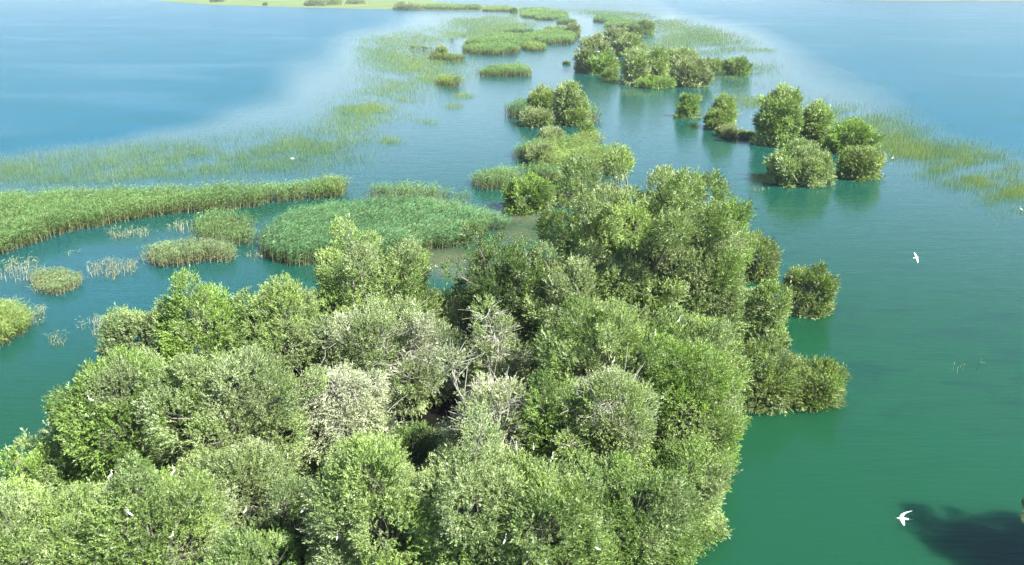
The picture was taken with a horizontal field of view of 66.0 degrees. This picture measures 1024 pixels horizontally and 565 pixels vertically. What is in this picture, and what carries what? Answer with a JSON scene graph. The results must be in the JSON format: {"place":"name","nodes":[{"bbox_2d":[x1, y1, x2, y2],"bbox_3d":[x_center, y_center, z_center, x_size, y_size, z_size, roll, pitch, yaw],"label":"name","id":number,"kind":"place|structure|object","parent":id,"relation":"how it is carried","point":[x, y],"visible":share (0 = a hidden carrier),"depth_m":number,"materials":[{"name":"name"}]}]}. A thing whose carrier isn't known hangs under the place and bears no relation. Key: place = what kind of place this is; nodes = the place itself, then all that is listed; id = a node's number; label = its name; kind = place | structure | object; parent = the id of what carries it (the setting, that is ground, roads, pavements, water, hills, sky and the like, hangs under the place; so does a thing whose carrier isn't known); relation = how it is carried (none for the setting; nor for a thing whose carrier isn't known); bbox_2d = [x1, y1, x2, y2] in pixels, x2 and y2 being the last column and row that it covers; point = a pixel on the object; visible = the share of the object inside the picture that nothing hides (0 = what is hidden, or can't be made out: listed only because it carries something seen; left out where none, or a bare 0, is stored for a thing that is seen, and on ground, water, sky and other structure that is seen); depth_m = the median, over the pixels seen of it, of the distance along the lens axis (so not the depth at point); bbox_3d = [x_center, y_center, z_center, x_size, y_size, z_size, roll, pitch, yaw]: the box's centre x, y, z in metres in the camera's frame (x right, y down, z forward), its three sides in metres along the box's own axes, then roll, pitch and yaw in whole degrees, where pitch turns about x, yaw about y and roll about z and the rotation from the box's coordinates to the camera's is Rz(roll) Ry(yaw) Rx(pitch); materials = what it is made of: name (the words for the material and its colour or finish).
{"place":"outdoors","nodes":[
{"label":"outdoors","id":0,"kind":"place"},
{"bbox_2d":[158,0,519,10],"bbox_3d":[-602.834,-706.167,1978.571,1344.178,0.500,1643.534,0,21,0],"label":"marshland","id":1,"kind":"structure","parent":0,"point":[379,4],"depth_m":1698.89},
{"bbox_2d":[392,1,424,9],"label":"marsh shrub","id":2,"kind":"object","parent":1,"relation":"on","point":[401,5],"visible":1,"depth_m":1244.01,"materials":[{"name":"green plant"}]},
{"bbox_2d":[36,260,732,564],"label":"ground","id":3,"kind":"structure","parent":0,"point":[433,413],"depth_m":68.78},
{"bbox_2d":[0,422,109,529],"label":"willow tree","id":4,"kind":"object","parent":3,"relation":"on","point":[36,465],"visible":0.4,"depth_m":54.53,"materials":[{"name":"green plant"}]},
{"bbox_2d":[0,470,135,564],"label":"willow tree","id":5,"kind":"object","parent":3,"relation":"on","point":[59,519],"visible":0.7,"depth_m":46.12,"materials":[{"name":"green plant"}]},
{"bbox_2d":[40,342,186,513],"bbox_3d":[-27.655,10.291,55.804,10.192,12.223,9.088,0,21,0],"label":"willow tree","id":6,"kind":"object","parent":3,"relation":"on","point":[105,407],"visible":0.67,"depth_m":53.33,"materials":[{"name":"green plant"}]},
{"bbox_2d":[93,302,192,397],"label":"willow tree","id":7,"kind":"object","parent":3,"relation":"on","point":[128,326],"visible":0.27,"depth_m":69.18,"materials":[{"name":"green plant"}]},
{"bbox_2d":[59,450,241,564],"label":"willow tree","id":8,"kind":"object","parent":3,"relation":"on","point":[158,545],"visible":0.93,"depth_m":45.41,"materials":[{"name":"green plant"}]},
{"bbox_2d":[146,265,258,403],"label":"willow tree","id":9,"kind":"object","parent":3,"relation":"on","point":[201,328],"visible":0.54,"depth_m":67.65,"materials":[{"name":"green plant"}]},
{"bbox_2d":[130,341,329,512],"bbox_3d":[-19.639,9.912,56.384,13.606,12.520,10.001,0,21,0],"label":"willow tree","id":10,"kind":"object","parent":3,"relation":"on","point":[266,420],"visible":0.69,"depth_m":54.14,"materials":[{"name":"green plant"}]},
{"bbox_2d":[167,436,300,550],"bbox_3d":[-18.807,13.840,52.880,9.608,7.539,7.352,0,21,0],"label":"willow tree","id":11,"kind":"object","parent":3,"relation":"on","point":[236,461],"visible":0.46,"depth_m":51.64,"materials":[{"name":"green plant"}]},
{"bbox_2d":[196,522,301,564],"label":"willow tree","id":12,"kind":"object","parent":3,"relation":"on","point":[255,551],"visible":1,"depth_m":41.89,"materials":[{"name":"green plant"}]},
{"bbox_2d":[207,270,328,412],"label":"willow tree","id":13,"kind":"object","parent":3,"relation":"on","point":[275,328],"visible":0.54,"depth_m":67.42,"materials":[{"name":"green plant"}]},
{"bbox_2d":[241,472,341,564],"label":"willow tree","id":14,"kind":"object","parent":3,"relation":"on","point":[286,515],"visible":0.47,"depth_m":49.33,"materials":[{"name":"green plant"}]},
{"bbox_2d":[286,361,403,488],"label":"willow tree","id":15,"kind":"object","parent":3,"relation":"on","point":[369,413],"visible":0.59,"depth_m":56.84,"materials":[{"name":"green plant"}]},
{"bbox_2d":[253,213,472,374],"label":"willow tree","id":16,"kind":"object","parent":3,"relation":"on","point":[390,272],"visible":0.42,"depth_m":73.01,"materials":[{"name":"green plant"}]},
{"bbox_2d":[297,428,440,564],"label":"willow tree","id":17,"kind":"object","parent":3,"relation":"on","point":[373,540],"visible":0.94,"depth_m":40.77,"materials":[{"name":"green plant"}]},
{"bbox_2d":[292,288,468,421],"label":"willow tree","id":18,"kind":"object","parent":3,"relation":"on","point":[368,355],"visible":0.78,"depth_m":66.94,"materials":[{"name":"green plant"}]},
{"bbox_2d":[386,419,454,474],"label":"willow tree","id":19,"kind":"object","parent":3,"relation":"on","point":[423,447],"visible":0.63,"depth_m":60.46,"materials":[{"name":"green plant"}]},
{"bbox_2d":[393,398,554,564],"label":"willow tree","id":20,"kind":"object","parent":3,"relation":"on","point":[465,470],"visible":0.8,"depth_m":40.54,"materials":[{"name":"green plant"}]},
{"bbox_2d":[431,339,542,509],"bbox_3d":[-1.352,9.745,55.529,8.698,13.367,8.383,8,22,20],"label":"willow tree","id":21,"kind":"object","parent":3,"relation":"on","point":[493,393],"visible":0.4,"depth_m":54.09,"materials":[{"name":"green plant"}]},
{"bbox_2d":[453,293,534,420],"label":"willow tree","id":22,"kind":"object","parent":3,"relation":"on","point":[486,360],"visible":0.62,"depth_m":65.16,"materials":[{"name":"green plant"}]},
{"bbox_2d":[436,219,556,379],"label":"willow tree","id":23,"kind":"object","parent":3,"relation":"on","point":[519,267],"visible":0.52,"depth_m":72.32,"materials":[{"name":"green plant"}]},
{"bbox_2d":[466,444,625,564],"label":"willow tree","id":24,"kind":"object","parent":3,"relation":"on","point":[560,496],"visible":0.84,"depth_m":40.73,"materials":[{"name":"green plant"}]},
{"bbox_2d":[513,367,596,513],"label":"willow tree","id":25,"kind":"object","parent":3,"relation":"on","point":[532,410],"visible":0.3,"depth_m":53.99,"materials":[{"name":"green plant"}]},
{"bbox_2d":[551,190,603,277],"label":"willow tree","id":26,"kind":"object","parent":3,"relation":"on","point":[573,222],"visible":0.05,"depth_m":94.54,"materials":[{"name":"green plant"}]},
{"bbox_2d":[499,239,656,384],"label":"willow tree","id":27,"kind":"object","parent":3,"relation":"on","point":[546,310],"visible":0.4,"depth_m":71.11,"materials":[{"name":"green plant"}]},
{"bbox_2d":[531,347,663,509],"bbox_3d":[5.843,10.487,54.346,8.729,12.788,7.504,5,21,12],"label":"willow tree","id":28,"kind":"object","parent":3,"relation":"on","point":[607,437],"visible":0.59,"depth_m":52.56,"materials":[{"name":"green plant"}]},
{"bbox_2d":[528,292,667,469],"bbox_3d":[6.707,7.394,61.033,11.243,14.064,10.547,0,21,0],"label":"willow tree","id":29,"kind":"object","parent":3,"relation":"on","point":[578,355],"visible":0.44,"depth_m":58.91,"materials":[{"name":"green plant"}]},
{"bbox_2d":[532,140,733,361],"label":"willow tree","id":30,"kind":"object","parent":3,"relation":"on","point":[621,230],"visible":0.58,"depth_m":72.50,"materials":[{"name":"green plant"}]},
{"bbox_2d":[561,448,704,564],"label":"willow tree","id":31,"kind":"object","parent":3,"relation":"on","point":[673,501],"visible":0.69,"depth_m":44.35,"materials":[{"name":"green plant"}]},
{"bbox_2d":[620,224,746,351],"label":"willow tree","id":32,"kind":"object","parent":3,"relation":"on","point":[699,298],"visible":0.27,"depth_m":72.52,"materials":[{"name":"green plant"}]},
{"bbox_2d":[636,431,742,557],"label":"willow tree","id":33,"kind":"object","parent":3,"relation":"on","point":[701,478],"visible":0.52,"depth_m":51.94,"materials":[{"name":"green plant"}]},
{"bbox_2d":[636,329,752,477],"bbox_3d":[13.385,9.098,59.154,9.022,12.071,8.481,9,22,23],"label":"willow tree","id":34,"kind":"object","parent":3,"relation":"on","point":[717,405],"visible":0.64,"depth_m":57.26,"materials":[{"name":"green plant"}]},
{"bbox_2d":[641,301,756,447],"bbox_3d":[14.252,7.325,63.871,10.627,12.114,9.074,0,21,0],"label":"willow tree","id":35,"kind":"object","parent":3,"relation":"on","point":[692,328],"visible":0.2,"depth_m":62.17,"materials":[{"name":"green plant"}]},
{"bbox_2d":[667,218,749,372],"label":"willow tree","id":36,"kind":"object","parent":3,"relation":"on","point":[731,308],"visible":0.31,"depth_m":72.64,"materials":[{"name":"green plant"}]},
{"bbox_2d":[695,188,760,304],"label":"willow tree","id":37,"kind":"object","parent":3,"relation":"on","point":[740,217],"visible":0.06,"depth_m":89.46,"materials":[{"name":"green plant"}]},
{"bbox_2d":[733,326,804,415],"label":"willow tree","id":38,"kind":"object","parent":3,"relation":"on","point":[765,386],"visible":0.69,"depth_m":68.88,"materials":[{"name":"green plant"}]},
{"bbox_2d":[0,0,1023,564],"bbox_3d":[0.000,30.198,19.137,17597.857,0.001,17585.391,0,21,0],"label":"lake water","id":39,"kind":"structure","parent":0,"point":[922,430],"depth_m":156.53,"materials":[{"name":"liquid"}]},
{"bbox_2d":[0,296,41,346],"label":"reed bed","id":40,"kind":"object","parent":39,"relation":"on","point":[8,319],"visible":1,"depth_m":84.99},
{"bbox_2d":[0,254,48,281],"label":"reed tuft","id":41,"kind":"object","parent":39,"relation":"on","point":[17,268],"visible":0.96,"depth_m":101.99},
{"bbox_2d":[26,265,89,296],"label":"reed bed","id":42,"kind":"object","parent":39,"relation":"on","point":[52,278],"visible":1,"depth_m":97.88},
{"bbox_2d":[86,256,138,278],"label":"reed tuft","id":43,"kind":"object","parent":39,"relation":"on","point":[116,265],"visible":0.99,"depth_m":103.49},
{"bbox_2d":[0,175,354,253],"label":"reed bed","id":44,"kind":"object","parent":39,"relation":"on","point":[31,217],"visible":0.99,"depth_m":128.56,"materials":[{"name":"plant"}]},
{"bbox_2d":[136,234,239,266],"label":"reed bed","id":45,"kind":"object","parent":39,"relation":"on","point":[162,254],"visible":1,"depth_m":106.89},
{"bbox_2d":[0,117,416,193],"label":"flooded rushes","id":46,"kind":"object","parent":39,"relation":"on","point":[156,169],"visible":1,"depth_m":167.22,"materials":[{"name":"plant"}]},
{"bbox_2d":[189,204,260,249],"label":"reed bed","id":47,"kind":"object","parent":39,"relation":"on","point":[232,224],"visible":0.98,"depth_m":117.65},
{"bbox_2d":[308,173,359,198],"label":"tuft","id":48,"kind":"object","parent":39,"relation":"on","point":[338,189],"visible":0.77,"depth_m":140.25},
{"bbox_2d":[254,192,513,265],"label":"reed bed","id":49,"kind":"object","parent":39,"relation":"on","point":[289,237],"visible":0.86,"depth_m":115.25,"materials":[{"name":"plant"}]},
{"bbox_2d":[257,11,548,162],"bbox_3d":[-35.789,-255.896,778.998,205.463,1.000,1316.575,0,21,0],"label":"flooded rushes","id":50,"kind":"object","parent":39,"relation":"on","point":[483,30],"visible":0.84,"depth_m":348.50,"materials":[{"name":"plant"}]},
{"bbox_2d":[366,178,478,203],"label":"reed bed","id":51,"kind":"object","parent":39,"relation":"on","point":[430,190],"visible":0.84,"depth_m":137.00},
{"bbox_2d":[427,50,466,60],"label":"reed bed","id":52,"kind":"object","parent":39,"relation":"on","point":[452,57],"visible":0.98,"depth_m":398.96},
{"bbox_2d":[434,73,463,86],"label":"reed bed","id":53,"kind":"object","parent":39,"relation":"on","point":[444,80],"visible":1,"depth_m":296.37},
{"bbox_2d":[424,2,481,9],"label":"reed bed","id":54,"kind":"object","parent":39,"relation":"on","point":[451,6],"visible":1,"depth_m":1250.18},
{"bbox_2d":[461,39,520,54],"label":"reed bed","id":55,"kind":"object","parent":39,"relation":"on","point":[488,47],"visible":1,"depth_m":439.11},
{"bbox_2d":[468,164,522,191],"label":"reed bed","id":56,"kind":"object","parent":39,"relation":"on","point":[501,175],"visible":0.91,"depth_m":147.11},
{"bbox_2d":[481,4,512,11],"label":"reed bed","id":57,"kind":"object","parent":39,"relation":"on","point":[498,8],"visible":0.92,"depth_m":1176.20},
{"bbox_2d":[464,30,536,46],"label":"reed bed","id":58,"kind":"object","parent":39,"relation":"on","point":[508,37],"visible":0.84,"depth_m":501.36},
{"bbox_2d":[476,60,534,75],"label":"reed bed","id":59,"kind":"object","parent":39,"relation":"on","point":[518,68],"visible":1,"depth_m":330.56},
{"bbox_2d":[502,93,532,118],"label":"reed bed","id":60,"kind":"object","parent":39,"relation":"on","point":[514,108],"visible":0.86,"depth_m":225.49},
{"bbox_2d":[511,137,544,158],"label":"reed bed","id":61,"kind":"object","parent":39,"relation":"on","point":[521,151],"visible":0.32,"depth_m":172.76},
{"bbox_2d":[500,168,558,215],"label":"willow bush","id":62,"kind":"object","parent":39,"relation":"on","point":[516,199],"visible":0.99,"depth_m":129.14,"materials":[{"name":"green plant"}]},
{"bbox_2d":[521,41,546,50],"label":"reed bed","id":63,"kind":"object","parent":39,"relation":"on","point":[534,46],"visible":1,"depth_m":462.61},
{"bbox_2d":[518,105,556,127],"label":"willow bush","id":64,"kind":"object","parent":39,"relation":"on","point":[531,117],"visible":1,"depth_m":208.90,"materials":[{"name":"green plant"}]},
{"bbox_2d":[522,82,555,113],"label":"willow bush","id":65,"kind":"object","parent":39,"relation":"on","point":[541,96],"visible":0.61,"depth_m":226.45,"materials":[{"name":"green plant"}]},
{"bbox_2d":[524,139,559,166],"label":"willow bush","id":66,"kind":"object","parent":39,"relation":"on","point":[531,154],"visible":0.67,"depth_m":162.42,"materials":[{"name":"green plant"}]},
{"bbox_2d":[519,7,567,18],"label":"reed bed","id":67,"kind":"object","parent":39,"relation":"on","point":[531,12],"visible":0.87,"depth_m":991.08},
{"bbox_2d":[536,126,565,142],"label":"willow bush","id":68,"kind":"object","parent":39,"relation":"on","point":[543,132],"visible":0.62,"depth_m":187.18,"materials":[{"name":"green plant"}]},
{"bbox_2d":[526,28,578,43],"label":"reed bed","id":69,"kind":"object","parent":39,"relation":"on","point":[553,35],"visible":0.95,"depth_m":527.98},
{"bbox_2d":[514,159,609,184],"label":"reed bed","id":70,"kind":"object","parent":39,"relation":"on","point":[545,171],"visible":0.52,"depth_m":150.83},
{"bbox_2d":[521,132,614,172],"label":"reed bed","id":71,"kind":"object","parent":39,"relation":"on","point":[579,146],"visible":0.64,"depth_m":163.66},
{"bbox_2d":[550,79,591,125],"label":"willow bush","id":72,"kind":"object","parent":39,"relation":"on","point":[566,91],"visible":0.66,"depth_m":210.49,"materials":[{"name":"green plant"}]},
{"bbox_2d":[552,169,589,208],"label":"willow bush","id":73,"kind":"object","parent":39,"relation":"on","point":[566,198],"visible":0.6,"depth_m":133.53,"materials":[{"name":"green plant"}]},
{"bbox_2d":[555,104,592,126],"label":"willow bush","id":74,"kind":"object","parent":39,"relation":"on","point":[582,115],"visible":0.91,"depth_m":209.56,"materials":[{"name":"green plant"}]},
{"bbox_2d":[577,120,596,139],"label":"willow bush","id":75,"kind":"object","parent":39,"relation":"on","point":[587,124],"visible":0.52,"depth_m":190.89,"materials":[{"name":"green plant"}]},
{"bbox_2d":[573,126,607,144],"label":"reed bed","id":76,"kind":"object","parent":39,"relation":"on","point":[595,136],"visible":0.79,"depth_m":187.37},
{"bbox_2d":[572,30,614,72],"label":"willow tree","id":77,"kind":"object","parent":39,"relation":"on","point":[585,53],"visible":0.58,"depth_m":338.75,"materials":[{"name":"green plant"}]},
{"bbox_2d":[584,49,620,74],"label":"willow tree","id":78,"kind":"object","parent":39,"relation":"on","point":[599,62],"visible":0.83,"depth_m":332.84,"materials":[{"name":"green plant"}]},
{"bbox_2d":[593,12,623,22],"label":"reed bed","id":79,"kind":"object","parent":39,"relation":"on","point":[601,17],"visible":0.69,"depth_m":829.24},
{"bbox_2d":[600,66,619,80],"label":"willow bush","id":80,"kind":"object","parent":39,"relation":"on","point":[610,73],"visible":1,"depth_m":313.04,"materials":[{"name":"green plant"}]},
{"bbox_2d":[602,23,627,49],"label":"willow tree","id":81,"kind":"object","parent":39,"relation":"on","point":[612,34],"visible":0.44,"depth_m":460.81,"materials":[{"name":"green plant"}]},
{"bbox_2d":[603,17,636,26],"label":"reed bed","id":82,"kind":"object","parent":39,"relation":"on","point":[620,22],"visible":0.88,"depth_m":730.88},
{"bbox_2d":[613,31,648,56],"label":"willow tree","id":83,"kind":"object","parent":39,"relation":"on","point":[625,40],"visible":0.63,"depth_m":419.04,"materials":[{"name":"green plant"}]},
{"bbox_2d":[622,23,644,36],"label":"willow tree","id":84,"kind":"object","parent":39,"relation":"on","point":[634,27],"visible":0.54,"depth_m":564.50,"materials":[{"name":"green plant"}]},
{"bbox_2d":[618,45,651,84],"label":"willow tree","id":85,"kind":"object","parent":39,"relation":"on","point":[635,66],"visible":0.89,"depth_m":298.24,"materials":[{"name":"green plant"}]},
{"bbox_2d":[635,18,655,33],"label":"willow tree","id":86,"kind":"object","parent":39,"relation":"on","point":[648,27],"visible":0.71,"depth_m":614.84,"materials":[{"name":"green plant"}]},
{"bbox_2d":[634,74,676,88],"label":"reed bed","id":87,"kind":"object","parent":39,"relation":"on","point":[652,81],"visible":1,"depth_m":288.08,"materials":[{"name":"green plant"}]},
{"bbox_2d":[646,43,671,78],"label":"willow tree","id":88,"kind":"object","parent":39,"relation":"on","point":[658,59],"visible":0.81,"depth_m":313.45,"materials":[{"name":"green plant"}]},
{"bbox_2d":[666,46,701,75],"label":"willow tree","id":89,"kind":"object","parent":39,"relation":"on","point":[677,54],"visible":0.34,"depth_m":326.33,"materials":[{"name":"green plant"}]},
{"bbox_2d":[672,92,702,118],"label":"willow bush","id":90,"kind":"object","parent":39,"relation":"on","point":[687,104],"visible":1,"depth_m":222.89,"materials":[{"name":"green plant"}]},
{"bbox_2d":[668,53,716,87],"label":"willow tree","id":91,"kind":"object","parent":39,"relation":"on","point":[694,70],"visible":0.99,"depth_m":291.51,"materials":[{"name":"green plant"}]},
{"bbox_2d":[703,56,723,71],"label":"willow bush","id":92,"kind":"object","parent":39,"relation":"on","point":[715,64],"visible":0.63,"depth_m":342.35,"materials":[{"name":"green plant"}]},
{"bbox_2d":[702,106,729,129],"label":"willow bush","id":93,"kind":"object","parent":39,"relation":"on","point":[710,121],"visible":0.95,"depth_m":203.63,"materials":[{"name":"green plant"}]},
{"bbox_2d":[707,91,740,127],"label":"willow bush","id":94,"kind":"object","parent":39,"relation":"on","point":[723,101],"visible":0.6,"depth_m":204.36,"materials":[{"name":"green plant"}]},
{"bbox_2d":[714,123,742,136],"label":"willow bush","id":95,"kind":"object","parent":39,"relation":"on","point":[727,130],"visible":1,"depth_m":195.14,"materials":[{"name":"green plant"}]},
{"bbox_2d":[720,55,756,76],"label":"willow bush","id":96,"kind":"object","parent":39,"relation":"on","point":[739,65],"visible":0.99,"depth_m":326.61,"materials":[{"name":"green plant"}]},
{"bbox_2d":[734,227,783,283],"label":"willow tree","id":97,"kind":"object","parent":39,"relation":"on","point":[766,270],"visible":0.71,"depth_m":99.21,"materials":[{"name":"green plant"}]},
{"bbox_2d":[735,278,798,355],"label":"willow tree","id":98,"kind":"object","parent":39,"relation":"on","point":[770,309],"visible":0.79,"depth_m":79.33,"materials":[{"name":"green plant"}]},
{"bbox_2d":[746,81,805,147],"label":"willow bush","id":99,"kind":"object","parent":39,"relation":"on","point":[777,118],"visible":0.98,"depth_m":182.36,"materials":[{"name":"green plant"}]},
{"bbox_2d":[558,7,1023,221],"bbox_3d":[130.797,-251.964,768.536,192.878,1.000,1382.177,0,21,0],"label":"flooded rushes","id":100,"kind":"object","parent":39,"relation":"on","point":[894,140],"visible":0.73,"depth_m":189.68,"materials":[{"name":"plant"}]},
{"bbox_2d":[762,136,836,187],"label":"willow bush","id":101,"kind":"object","parent":39,"relation":"on","point":[796,161],"visible":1,"depth_m":146.65,"materials":[{"name":"green plant"}]},
{"bbox_2d":[777,258,840,319],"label":"willow bush","id":102,"kind":"object","parent":39,"relation":"on","point":[808,289],"visible":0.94,"depth_m":88.92,"materials":[{"name":"green plant"}]},
{"bbox_2d":[775,352,852,413],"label":"willow tree","id":103,"kind":"object","parent":39,"relation":"on","point":[828,389],"visible":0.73,"depth_m":69.60,"materials":[{"name":"green plant"}]},
{"bbox_2d":[798,97,837,144],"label":"willow bush","id":104,"kind":"object","parent":39,"relation":"on","point":[819,117],"visible":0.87,"depth_m":184.76,"materials":[{"name":"green plant"}]},
{"bbox_2d":[821,116,886,153],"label":"willow bush","id":105,"kind":"object","parent":39,"relation":"on","point":[855,131],"visible":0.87,"depth_m":175.26,"materials":[{"name":"green plant"}]},
{"bbox_2d":[833,143,889,181],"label":"willow bush","id":106,"kind":"object","parent":39,"relation":"on","point":[862,163],"visible":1,"depth_m":151.62,"materials":[{"name":"green plant"}]},
{"bbox_2d":[874,0,1023,0],"bbox_3d":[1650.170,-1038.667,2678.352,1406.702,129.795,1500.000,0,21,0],"label":"hillside","id":107,"kind":"structure","parent":0,"point":[948,0],"depth_m":2004.60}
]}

